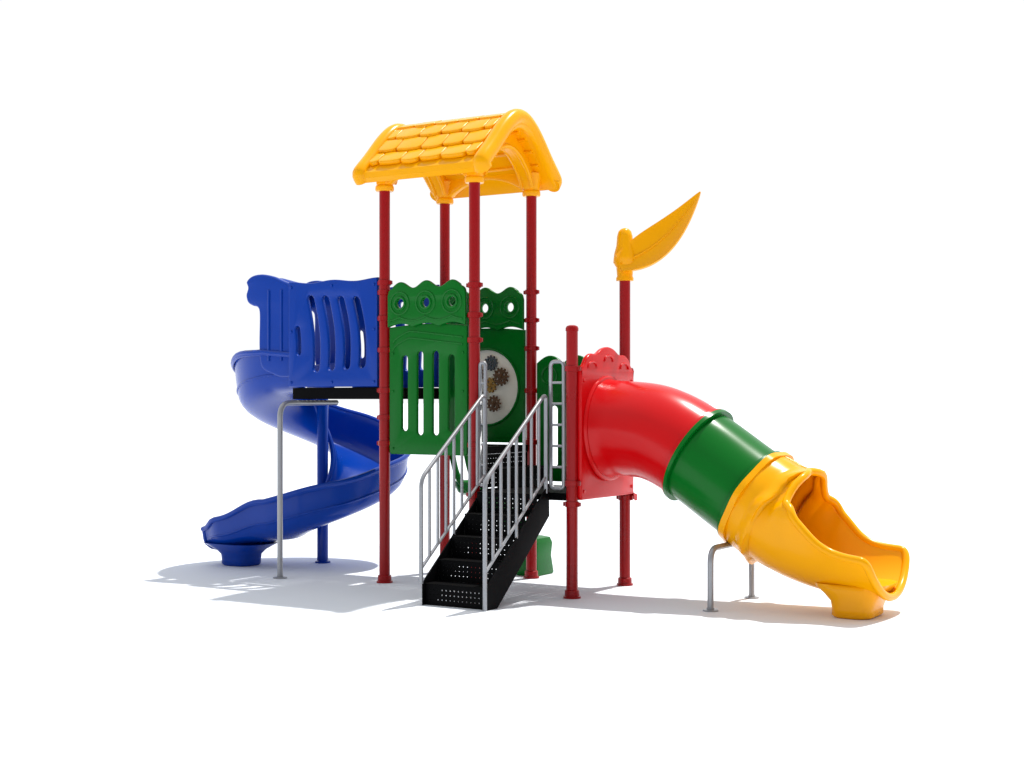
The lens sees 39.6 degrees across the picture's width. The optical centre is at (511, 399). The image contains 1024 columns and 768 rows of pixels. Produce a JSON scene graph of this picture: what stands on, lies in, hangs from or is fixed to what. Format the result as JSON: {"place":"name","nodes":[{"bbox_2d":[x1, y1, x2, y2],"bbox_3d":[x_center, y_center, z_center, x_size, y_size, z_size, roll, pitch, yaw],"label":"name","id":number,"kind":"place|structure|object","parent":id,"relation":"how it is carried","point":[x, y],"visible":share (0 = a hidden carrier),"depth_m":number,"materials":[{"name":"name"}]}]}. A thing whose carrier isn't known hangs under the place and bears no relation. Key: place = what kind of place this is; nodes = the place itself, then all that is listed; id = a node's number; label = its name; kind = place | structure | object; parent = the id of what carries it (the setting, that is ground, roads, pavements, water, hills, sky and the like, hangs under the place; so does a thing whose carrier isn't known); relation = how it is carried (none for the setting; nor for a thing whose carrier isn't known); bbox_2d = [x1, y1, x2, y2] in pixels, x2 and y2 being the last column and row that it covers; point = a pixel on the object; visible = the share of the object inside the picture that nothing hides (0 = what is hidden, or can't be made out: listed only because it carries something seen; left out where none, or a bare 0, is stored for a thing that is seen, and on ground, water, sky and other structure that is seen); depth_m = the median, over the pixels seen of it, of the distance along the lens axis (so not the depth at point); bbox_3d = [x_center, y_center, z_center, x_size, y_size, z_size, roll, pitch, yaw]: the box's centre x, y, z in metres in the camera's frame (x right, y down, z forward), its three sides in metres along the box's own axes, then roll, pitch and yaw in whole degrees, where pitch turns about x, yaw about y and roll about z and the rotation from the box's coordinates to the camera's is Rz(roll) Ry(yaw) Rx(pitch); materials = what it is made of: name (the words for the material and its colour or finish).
{"place":"outdoors","nodes":[
{"label":"outdoors","id":0,"kind":"place"},
{"bbox_2d":[0,403,1023,767],"bbox_3d":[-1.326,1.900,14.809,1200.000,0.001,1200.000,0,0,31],"label":"ground","id":1,"kind":"structure","parent":0,"point":[142,625],"depth_m":11.98,"materials":[{"name":"white"}]},
{"bbox_2d":[201,109,909,619],"bbox_3d":[-0.167,-0.539,14.436,8.042,4.896,2.869,0,0,40],"label":"playground structure","id":2,"kind":"object","parent":1,"relation":"on","point":[749,497],"visible":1,"depth_m":14.48,"materials":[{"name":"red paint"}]},
{"bbox_2d":[0,0,1023,404],"label":"sky","id":3,"kind":"structure","parent":0,"point":[854,234],"materials":[{"name":"white"}]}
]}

